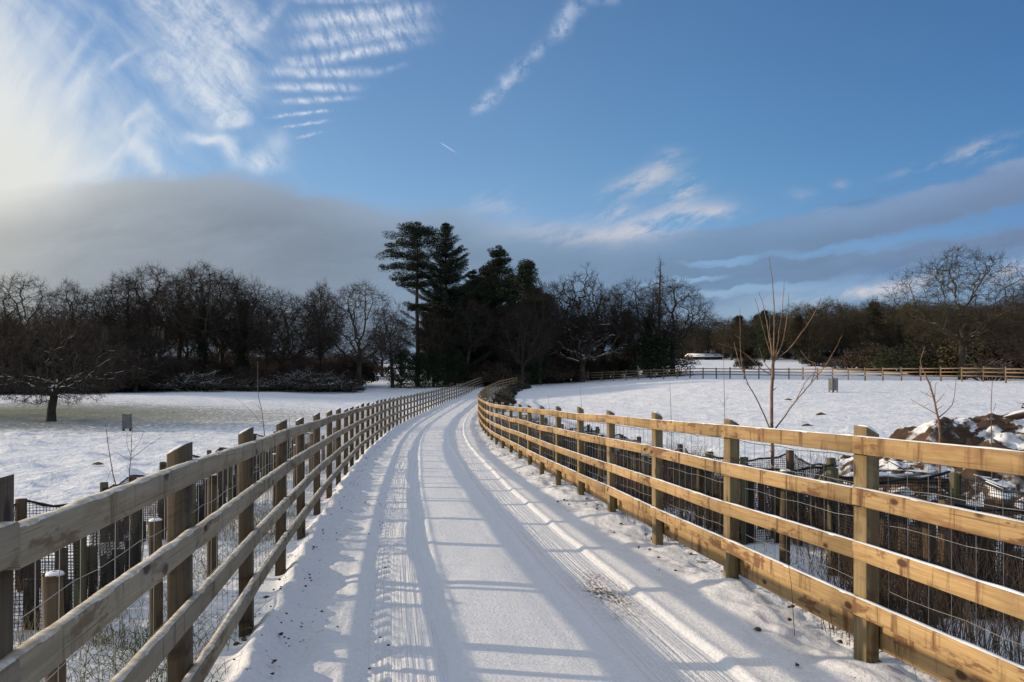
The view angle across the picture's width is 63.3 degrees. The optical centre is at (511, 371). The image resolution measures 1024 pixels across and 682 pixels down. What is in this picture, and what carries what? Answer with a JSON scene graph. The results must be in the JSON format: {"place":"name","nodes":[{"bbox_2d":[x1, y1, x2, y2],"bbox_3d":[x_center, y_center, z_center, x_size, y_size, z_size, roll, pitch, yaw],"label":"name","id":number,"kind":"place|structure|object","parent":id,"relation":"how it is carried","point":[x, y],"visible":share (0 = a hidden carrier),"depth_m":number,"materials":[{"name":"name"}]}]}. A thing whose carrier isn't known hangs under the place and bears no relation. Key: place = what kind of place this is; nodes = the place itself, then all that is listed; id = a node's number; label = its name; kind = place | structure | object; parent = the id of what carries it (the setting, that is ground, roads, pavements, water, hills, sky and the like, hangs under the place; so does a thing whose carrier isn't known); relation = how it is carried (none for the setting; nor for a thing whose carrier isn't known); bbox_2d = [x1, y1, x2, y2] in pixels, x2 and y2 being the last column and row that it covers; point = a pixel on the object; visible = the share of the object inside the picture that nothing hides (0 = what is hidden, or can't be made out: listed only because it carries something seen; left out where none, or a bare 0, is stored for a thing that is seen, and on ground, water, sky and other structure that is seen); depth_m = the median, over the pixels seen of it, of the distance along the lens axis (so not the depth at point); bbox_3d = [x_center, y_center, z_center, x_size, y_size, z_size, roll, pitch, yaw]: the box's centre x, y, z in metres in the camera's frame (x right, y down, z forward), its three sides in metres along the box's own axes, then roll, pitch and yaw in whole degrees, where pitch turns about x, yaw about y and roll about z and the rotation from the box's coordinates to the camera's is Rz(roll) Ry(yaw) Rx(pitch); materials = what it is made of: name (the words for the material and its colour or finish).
{"place":"outdoors","nodes":[
{"label":"outdoors","id":0,"kind":"place"},
{"bbox_2d":[0,358,1023,681],"bbox_3d":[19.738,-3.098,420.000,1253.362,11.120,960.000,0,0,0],"label":"field","id":1,"kind":"structure","parent":0,"point":[42,460],"depth_m":35.78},
{"bbox_2d":[0,324,83,378],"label":"bare tree","id":2,"kind":"object","parent":1,"relation":"on","point":[19,348],"visible":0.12,"depth_m":71.03,"materials":[{"name":"brown plant"}]},
{"bbox_2d":[0,269,94,367],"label":"bare tree","id":3,"kind":"object","parent":1,"relation":"on","point":[20,289],"visible":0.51,"depth_m":71.23,"materials":[{"name":"brown plant"}]},
{"bbox_2d":[41,570,65,681],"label":"stake","id":4,"kind":"object","parent":1,"relation":"on","point":[50,588],"visible":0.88,"depth_m":3.17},
{"bbox_2d":[27,278,113,365],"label":"bare tree","id":5,"kind":"object","parent":1,"relation":"on","point":[72,290],"visible":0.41,"depth_m":75.53,"materials":[{"name":"brown plant"}]},
{"bbox_2d":[0,305,150,421],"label":"oak tree","id":6,"kind":"object","parent":1,"relation":"on","point":[53,389],"visible":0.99,"depth_m":34.58,"materials":[{"name":"brown plant"}]},
{"bbox_2d":[22,315,131,391],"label":"bare tree","id":7,"kind":"object","parent":1,"relation":"on","point":[72,357],"visible":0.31,"depth_m":71.52,"materials":[{"name":"brown plant"}]},
{"bbox_2d":[13,498,143,629],"bbox_3d":[-3.100,1.375,5.550,0.928,0.901,1.228,0,0,-8],"label":"netting cage","id":8,"kind":"object","parent":1,"relation":"on","point":[109,572],"visible":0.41,"depth_m":5.34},
{"bbox_2d":[46,283,147,359],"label":"bare tree","id":9,"kind":"object","parent":1,"relation":"on","point":[106,305],"visible":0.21,"depth_m":78.00,"materials":[{"name":"brown plant"}]},
{"bbox_2d":[59,319,163,391],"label":"bare tree","id":10,"kind":"object","parent":1,"relation":"on","point":[116,333],"visible":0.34,"depth_m":71.98,"materials":[{"name":"brown plant"}]},
{"bbox_2d":[82,268,166,341],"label":"bare tree","id":11,"kind":"object","parent":1,"relation":"on","point":[127,300],"visible":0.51,"depth_m":79.13,"materials":[{"name":"brown plant"}]},
{"bbox_2d":[93,324,184,392],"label":"bare tree","id":12,"kind":"object","parent":1,"relation":"on","point":[162,374],"visible":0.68,"depth_m":72.56,"materials":[{"name":"brown plant"}]},
{"bbox_2d":[90,259,213,361],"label":"bare tree","id":13,"kind":"object","parent":1,"relation":"on","point":[155,293],"visible":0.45,"depth_m":80.75,"materials":[{"name":"brown plant"}]},
{"bbox_2d":[100,475,206,541],"bbox_3d":[-3.550,1.479,8.400,0.927,0.876,0.978,0,0,-8],"label":"netting cage","id":14,"kind":"object","parent":1,"relation":"on","point":[160,505],"visible":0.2,"depth_m":8.15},
{"bbox_2d":[148,518,162,638],"bbox_3d":[-1.981,1.330,4.615,0.079,1.031,0.083,0,0,-24],"label":"stake","id":15,"kind":"object","parent":1,"relation":"on","point":[155,543],"visible":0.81,"depth_m":4.59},
{"bbox_2d":[14,494,314,681],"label":"grass tufts","id":16,"kind":"object","parent":1,"relation":"on","point":[136,640],"visible":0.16,"depth_m":4.66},
{"bbox_2d":[136,264,221,365],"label":"bare tree","id":17,"kind":"object","parent":1,"relation":"on","point":[180,341],"visible":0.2,"depth_m":84.11,"materials":[{"name":"brown plant"}]},
{"bbox_2d":[13,441,359,665],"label":"dead stems","id":18,"kind":"object","parent":1,"relation":"on","point":[120,624],"visible":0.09,"depth_m":4.90,"materials":[{"name":"brown plant"}]},
{"bbox_2d":[142,367,236,391],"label":"bramble","id":19,"kind":"object","parent":1,"relation":"on","point":[213,382],"visible":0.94,"depth_m":74.08,"materials":[{"name":"brown plant"}]},
{"bbox_2d":[155,349,229,382],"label":"scrub bush","id":20,"kind":"object","parent":1,"relation":"on","point":[194,369],"visible":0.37,"depth_m":77.63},
{"bbox_2d":[138,258,253,373],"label":"ivy clad tree","id":21,"kind":"object","parent":1,"relation":"on","point":[201,331],"visible":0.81,"depth_m":79.15,"materials":[{"name":"brown plant"}]},
{"bbox_2d":[157,455,237,511],"bbox_3d":[-3.900,1.536,10.600,0.928,0.901,1.228,0,0,-8],"label":"netting cage","id":22,"kind":"object","parent":1,"relation":"on","point":[229,481],"visible":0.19,"depth_m":10.08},
{"bbox_2d":[163,297,254,364],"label":"bare tree","id":23,"kind":"object","parent":1,"relation":"on","point":[212,353],"visible":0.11,"depth_m":94.85,"materials":[{"name":"brown plant"}]},
{"bbox_2d":[207,473,217,575],"bbox_3d":[-2.347,1.351,6.506,0.086,1.111,0.093,0,0,-18],"label":"stake","id":24,"kind":"object","parent":1,"relation":"on","point":[212,555],"visible":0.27,"depth_m":6.47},
{"bbox_2d":[175,267,265,363],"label":"bare tree","id":25,"kind":"object","parent":1,"relation":"on","point":[221,354],"visible":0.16,"depth_m":87.80,"materials":[{"name":"brown plant"}]},
{"bbox_2d":[207,447,273,488],"bbox_3d":[-4.300,1.626,13.200,0.927,0.876,0.978,0,0,-8],"label":"netting cage","id":26,"kind":"object","parent":1,"relation":"on","point":[263,457],"visible":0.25,"depth_m":12.84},
{"bbox_2d":[189,271,293,373],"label":"ivy clad tree","id":27,"kind":"object","parent":1,"relation":"on","point":[241,355],"visible":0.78,"depth_m":81.41,"materials":[{"name":"brown plant"}]},
{"bbox_2d":[0,377,484,681],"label":"post and rail fence","id":28,"kind":"object","parent":1,"relation":"on","point":[39,656],"visible":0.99,"depth_m":3.20,"materials":[{"name":"wood"}]},
{"bbox_2d":[218,361,285,384],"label":"scrub bush","id":29,"kind":"object","parent":1,"relation":"on","point":[255,374],"visible":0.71,"depth_m":78.10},
{"bbox_2d":[221,286,343,371],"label":"oak tree","id":30,"kind":"object","parent":1,"relation":"on","point":[280,359],"visible":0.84,"depth_m":82.60,"materials":[{"name":"brown plant"}]},
{"bbox_2d":[251,294,339,367],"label":"bare tree","id":31,"kind":"object","parent":1,"relation":"on","point":[302,361],"visible":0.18,"depth_m":95.14,"materials":[{"name":"brown plant"}]},
{"bbox_2d":[262,368,337,390],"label":"bramble","id":32,"kind":"object","parent":1,"relation":"on","point":[283,382],"visible":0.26,"depth_m":77.93,"materials":[{"name":"brown plant"}]},
{"bbox_2d":[268,367,355,391],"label":"bramble","id":33,"kind":"object","parent":1,"relation":"on","point":[319,385],"visible":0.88,"depth_m":76.88,"materials":[{"name":"brown plant"}]},
{"bbox_2d":[294,277,344,370],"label":"bare tree","id":34,"kind":"object","parent":1,"relation":"on","point":[318,290],"visible":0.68,"depth_m":85.66,"materials":[{"name":"brown plant"}]},
{"bbox_2d":[281,289,359,361],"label":"bare tree","id":35,"kind":"object","parent":1,"relation":"on","point":[302,309],"visible":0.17,"depth_m":95.38,"materials":[{"name":"brown plant"}]},
{"bbox_2d":[286,356,369,384],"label":"scrub bush","id":36,"kind":"object","parent":1,"relation":"on","point":[330,369],"visible":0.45,"depth_m":82.84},
{"bbox_2d":[304,350,386,374],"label":"hedge bush","id":37,"kind":"object","parent":1,"relation":"on","point":[376,369],"visible":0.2,"depth_m":113.72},
{"bbox_2d":[334,355,380,385],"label":"scrub bush","id":38,"kind":"object","parent":1,"relation":"on","point":[371,372],"visible":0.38,"depth_m":90.00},
{"bbox_2d":[300,279,420,386],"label":"oak tree","id":39,"kind":"object","parent":1,"relation":"on","point":[360,355],"visible":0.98,"depth_m":84.16,"materials":[{"name":"brown plant"}]},
{"bbox_2d":[361,306,418,387],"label":"bare tree","id":40,"kind":"object","parent":1,"relation":"on","point":[393,352],"visible":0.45,"depth_m":89.08,"materials":[{"name":"brown plant"}]},
{"bbox_2d":[378,346,422,387],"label":"undergrowth bush","id":41,"kind":"object","parent":1,"relation":"on","point":[402,357],"visible":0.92,"depth_m":89.72,"materials":[{"name":"green plant"}]},
{"bbox_2d":[375,221,447,385],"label":"pine tree","id":42,"kind":"object","parent":1,"relation":"on","point":[417,231],"visible":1,"depth_m":94.50,"materials":[{"name":"green plant"}]},
{"bbox_2d":[404,351,437,387],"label":"undergrowth bush","id":43,"kind":"object","parent":1,"relation":"on","point":[420,359],"visible":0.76,"depth_m":91.45,"materials":[{"name":"green plant"}]},
{"bbox_2d":[411,305,457,386],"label":"bare tree","id":44,"kind":"object","parent":1,"relation":"on","point":[434,347],"visible":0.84,"depth_m":93.63,"materials":[{"name":"brown plant"}]},
{"bbox_2d":[422,349,455,387],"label":"undergrowth bush","id":45,"kind":"object","parent":1,"relation":"on","point":[437,363],"visible":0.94,"depth_m":92.63,"materials":[{"name":"green plant"}]},
{"bbox_2d":[397,222,500,381],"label":"fir tree","id":46,"kind":"object","parent":1,"relation":"on","point":[447,268],"visible":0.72,"depth_m":96.57,"materials":[{"name":"plant"}]},
{"bbox_2d":[440,353,472,386],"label":"undergrowth bush","id":47,"kind":"object","parent":1,"relation":"on","point":[458,367],"visible":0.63,"depth_m":94.61,"materials":[{"name":"green plant"}]},
{"bbox_2d":[435,269,503,374],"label":"fir tree","id":48,"kind":"object","parent":1,"relation":"on","point":[472,276],"visible":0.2,"depth_m":100.15,"materials":[{"name":"plant"}]},
{"bbox_2d":[443,294,499,385],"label":"bare tree","id":49,"kind":"object","parent":1,"relation":"on","point":[475,342],"visible":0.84,"depth_m":95.62,"materials":[{"name":"brown plant"}]},
{"bbox_2d":[475,245,519,358],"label":"pine tree","id":50,"kind":"object","parent":1,"relation":"on","point":[497,264],"visible":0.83,"depth_m":99.41,"materials":[{"name":"green plant"}]},
{"bbox_2d":[464,357,532,386],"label":"undergrowth bush","id":51,"kind":"object","parent":1,"relation":"on","point":[499,370],"visible":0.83,"depth_m":95.08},
{"bbox_2d":[473,300,546,381],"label":"ivy clad tree","id":52,"kind":"object","parent":1,"relation":"on","point":[511,324],"visible":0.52,"depth_m":97.78,"materials":[{"name":"green plant"}]},
{"bbox_2d":[486,305,553,382],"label":"bare tree","id":53,"kind":"object","parent":1,"relation":"on","point":[522,364],"visible":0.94,"depth_m":95.41,"materials":[{"name":"brown plant"}]},
{"bbox_2d":[495,259,553,378],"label":"evergreen tree","id":54,"kind":"object","parent":1,"relation":"on","point":[526,272],"visible":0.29,"depth_m":102.32,"materials":[{"name":"green plant"}]},
{"bbox_2d":[518,350,551,384],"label":"undergrowth bush","id":55,"kind":"object","parent":1,"relation":"on","point":[530,368],"visible":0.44,"depth_m":99.09,"materials":[{"name":"green plant"}]},
{"bbox_2d":[509,280,568,384],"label":"bare tree","id":56,"kind":"object","parent":1,"relation":"on","point":[554,324],"visible":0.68,"depth_m":99.50,"materials":[{"name":"brown plant"}]},
{"bbox_2d":[519,353,586,383],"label":"undergrowth bush","id":57,"kind":"object","parent":1,"relation":"on","point":[563,371],"visible":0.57,"depth_m":102.83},
{"bbox_2d":[529,274,606,382],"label":"bare tree","id":58,"kind":"object","parent":1,"relation":"on","point":[563,341],"visible":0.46,"depth_m":104.47,"materials":[{"name":"brown plant"}]},
{"bbox_2d":[545,424,599,464],"bbox_3d":[1.200,1.595,16.601,0.976,1.073,0.977,0,0,-7],"label":"netting cage","id":59,"kind":"object","parent":1,"relation":"on","point":[551,438],"visible":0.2,"depth_m":16.48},
{"bbox_2d":[541,261,619,381],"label":"gnarled tree","id":60,"kind":"object","parent":1,"relation":"on","point":[582,338],"visible":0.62,"depth_m":106.97,"materials":[{"name":"brown plant"}]},
{"bbox_2d":[530,315,642,381],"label":"bare tree","id":61,"kind":"object","parent":1,"relation":"on","point":[582,360],"visible":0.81,"depth_m":103.50,"materials":[{"name":"brown plant"}]},
{"bbox_2d":[575,272,629,379],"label":"gnarled tree","id":62,"kind":"object","parent":1,"relation":"on","point":[598,348],"visible":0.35,"depth_m":111.44,"materials":[{"name":"brown plant"}]},
{"bbox_2d":[584,356,621,379],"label":"undergrowth bush","id":63,"kind":"object","parent":1,"relation":"on","point":[590,369],"visible":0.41,"depth_m":110.50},
{"bbox_2d":[568,434,640,480],"bbox_3d":[1.550,1.552,14.000,1.027,0.996,1.328,0,0,-7],"label":"netting cage","id":64,"kind":"object","parent":1,"relation":"on","point":[589,470],"visible":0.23,"depth_m":13.95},
{"bbox_2d":[587,282,643,378],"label":"ivy clad tree","id":65,"kind":"object","parent":1,"relation":"on","point":[616,362],"visible":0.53,"depth_m":111.49,"materials":[{"name":"green plant"}]},
{"bbox_2d":[593,278,681,376],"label":"oak tree","id":66,"kind":"object","parent":1,"relation":"on","point":[631,307],"visible":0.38,"depth_m":112.18,"materials":[{"name":"brown plant"}]},
{"bbox_2d":[618,299,686,376],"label":"ivy clad tree","id":67,"kind":"object","parent":1,"relation":"on","point":[649,328],"visible":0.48,"depth_m":109.96,"materials":[{"name":"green plant"}]},
{"bbox_2d":[648,254,670,367],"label":"bare tree","id":68,"kind":"object","parent":1,"relation":"on","point":[659,298],"visible":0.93,"depth_m":108.85,"materials":[{"name":"brown plant"}]},
{"bbox_2d":[624,333,700,377],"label":"evergreen bush","id":69,"kind":"object","parent":1,"relation":"on","point":[660,347],"visible":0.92,"depth_m":107.11,"materials":[{"name":"green plant"}]},
{"bbox_2d":[621,444,705,504],"bbox_3d":[2.000,1.474,10.900,0.928,0.949,1.128,0,0,-7],"label":"netting cage","id":70,"kind":"object","parent":1,"relation":"on","point":[641,458],"visible":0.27,"depth_m":10.43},
{"bbox_2d":[625,274,722,373],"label":"bare tree","id":71,"kind":"object","parent":1,"relation":"on","point":[691,331],"visible":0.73,"depth_m":110.30,"materials":[{"name":"brown plant"}]},
{"bbox_2d":[678,326,713,353],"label":"distant tree","id":72,"kind":"object","parent":1,"relation":"on","point":[697,350],"visible":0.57,"depth_m":178.11,"materials":[{"name":"brown plant"}]},
{"bbox_2d":[708,315,752,359],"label":"distant tree","id":73,"kind":"object","parent":1,"relation":"on","point":[722,341],"visible":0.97,"depth_m":172.04,"materials":[{"name":"brown plant"}]},
{"bbox_2d":[478,377,1023,681],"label":"post and rail fence","id":74,"kind":"object","parent":1,"relation":"on","point":[866,620],"visible":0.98,"depth_m":4.50,"materials":[{"name":"timber"},{"name":"wire"},{"name":"snow"}]},
{"bbox_2d":[486,412,1023,663],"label":"dead stems","id":75,"kind":"object","parent":1,"relation":"on","point":[901,609],"visible":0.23,"depth_m":4.86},
{"bbox_2d":[749,310,775,361],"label":"evergreen tree","id":76,"kind":"object","parent":1,"relation":"on","point":[763,344],"visible":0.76,"depth_m":159.62,"materials":[{"name":"green plant"}]},
{"bbox_2d":[742,310,787,359],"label":"distant tree","id":77,"kind":"object","parent":1,"relation":"on","point":[756,327],"visible":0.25,"depth_m":178.23,"materials":[{"name":"brown plant"}]},
{"bbox_2d":[705,450,836,545],"bbox_3d":[2.500,1.321,8.101,0.976,1.073,0.977,0,0,-7],"label":"netting cage","id":78,"kind":"object","parent":1,"relation":"on","point":[761,500],"visible":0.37,"depth_m":7.69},
{"bbox_2d":[526,445,1023,680],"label":"grass tufts","id":79,"kind":"object","parent":1,"relation":"on","point":[796,562],"visible":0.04,"depth_m":4.89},
{"bbox_2d":[718,258,841,537],"bbox_3d":[2.563,0.288,8.095,1.060,2.839,0.675,0,0,0],"label":"sapling","id":80,"kind":"object","parent":1,"relation":"on","point":[773,353],"visible":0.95,"depth_m":8.09,"materials":[{"name":"brown plant"}]},
{"bbox_2d":[779,469,791,564],"bbox_3d":[2.075,1.294,6.297,0.093,1.111,0.086,0,0,18],"label":"stake","id":81,"kind":"object","parent":1,"relation":"on","point":[782,542],"visible":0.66,"depth_m":6.27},
{"bbox_2d":[561,366,1023,382],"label":"field fence","id":82,"kind":"object","parent":1,"relation":"on","point":[817,372],"visible":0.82,"depth_m":81.18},
{"bbox_2d":[786,315,811,360],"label":"evergreen tree","id":83,"kind":"object","parent":1,"relation":"on","point":[796,347],"visible":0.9,"depth_m":161.66,"materials":[{"name":"green plant"}]},
{"bbox_2d":[775,302,846,356],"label":"distant tree","id":84,"kind":"object","parent":1,"relation":"on","point":[814,346],"visible":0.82,"depth_m":165.08,"materials":[{"name":"brown plant"}]},
{"bbox_2d":[802,294,857,358],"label":"distant tree","id":85,"kind":"object","parent":1,"relation":"on","point":[829,304],"visible":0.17,"depth_m":189.16,"materials":[{"name":"brown plant"}]},
{"bbox_2d":[828,306,901,351],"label":"distant tree","id":86,"kind":"object","parent":1,"relation":"on","point":[858,316],"visible":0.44,"depth_m":167.52,"materials":[{"name":"brown plant"}]},
{"bbox_2d":[837,341,907,370],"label":"bush","id":87,"kind":"object","parent":1,"relation":"on","point":[861,355],"visible":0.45,"depth_m":124.04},
{"bbox_2d":[859,301,888,349],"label":"evergreen tree","id":88,"kind":"object","parent":1,"relation":"on","point":[873,334],"visible":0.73,"depth_m":157.35,"materials":[{"name":"green plant"}]},
{"bbox_2d":[843,296,905,346],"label":"distant tree","id":89,"kind":"object","parent":1,"relation":"on","point":[863,304],"visible":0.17,"depth_m":171.70,"materials":[{"name":"brown plant"}]},
{"bbox_2d":[864,334,972,374],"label":"bush","id":90,"kind":"object","parent":1,"relation":"on","point":[893,359],"visible":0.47,"depth_m":107.08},
{"bbox_2d":[814,413,1023,513],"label":"earth mound","id":91,"kind":"object","parent":1,"relation":"on","point":[1007,433],"visible":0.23,"depth_m":11.53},
{"bbox_2d":[840,461,948,484],"bbox_3d":[4.994,1.313,10.887,1.602,0.324,0.388,2,0,-6],"label":"log","id":92,"kind":"object","parent":91,"relation":"on","point":[883,476],"visible":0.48,"depth_m":10.76,"materials":[{"name":"brown plant"}]},
{"bbox_2d":[885,293,963,351],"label":"distant tree","id":93,"kind":"object","parent":1,"relation":"on","point":[909,334],"visible":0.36,"depth_m":164.66,"materials":[{"name":"brown plant"}]},
{"bbox_2d":[826,467,1023,619],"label":"netting cage","id":94,"kind":"object","parent":1,"relation":"on","point":[954,485],"visible":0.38,"depth_m":5.74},
{"bbox_2d":[922,522,937,625],"bbox_3d":[2.415,1.286,4.800,0.079,1.031,0.083,0,0,45],"label":"stake","id":95,"kind":"object","parent":1,"relation":"on","point":[929,549],"visible":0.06,"depth_m":4.77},
{"bbox_2d":[910,347,955,499],"bbox_3d":[3.386,0.730,6.634,0.307,1.859,0.222,0,0,0],"label":"sapling","id":96,"kind":"object","parent":1,"relation":"on","point":[940,432],"visible":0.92,"depth_m":6.60,"materials":[{"name":"brown plant"}]},
{"bbox_2d":[864,244,1023,379],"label":"bare tree","id":97,"kind":"object","parent":1,"relation":"on","point":[961,341],"visible":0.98,"depth_m":83.17,"materials":[{"name":"brown plant"}]},
{"bbox_2d":[906,334,1000,374],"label":"bush","id":98,"kind":"object","parent":1,"relation":"on","point":[942,354],"visible":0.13,"depth_m":102.51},
{"bbox_2d":[910,327,1023,377],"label":"bush","id":99,"kind":"object","parent":1,"relation":"on","point":[948,354],"visible":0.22,"depth_m":99.28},
{"bbox_2d":[955,353,1023,380],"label":"bush","id":100,"kind":"object","parent":1,"relation":"on","point":[992,365],"visible":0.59,"depth_m":75.40,"materials":[{"name":"brown plant"}]},
{"bbox_2d":[973,474,1014,511],"bbox_3d":[5.458,1.345,9.420,0.390,0.403,1.308,0,0,27],"label":"log","id":101,"kind":"object","parent":1,"relation":"on","point":[996,482],"visible":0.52,"depth_m":9.08,"materials":[{"name":"white plant"}]},
{"bbox_2d":[965,331,1023,378],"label":"bush","id":102,"kind":"object","parent":1,"relation":"on","point":[979,350],"visible":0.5,"depth_m":91.92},
{"bbox_2d":[982,288,1023,361],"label":"bare tree","id":103,"kind":"object","parent":1,"relation":"on","point":[1016,343],"visible":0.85,"depth_m":80.16,"materials":[{"name":"brown plant"}]},
{"bbox_2d":[0,0,1023,363],"label":"sky","id":104,"kind":"structure","parent":0,"point":[843,145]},
{"bbox_2d":[204,377,927,681],"bbox_3d":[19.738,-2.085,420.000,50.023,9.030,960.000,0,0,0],"label":"track","id":105,"kind":"structure","parent":0,"point":[500,568],"depth_m":5.81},
{"bbox_2d":[215,440,880,681],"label":"soil clods","id":106,"kind":"object","parent":105,"relation":"on","point":[236,643],"visible":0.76,"depth_m":5.18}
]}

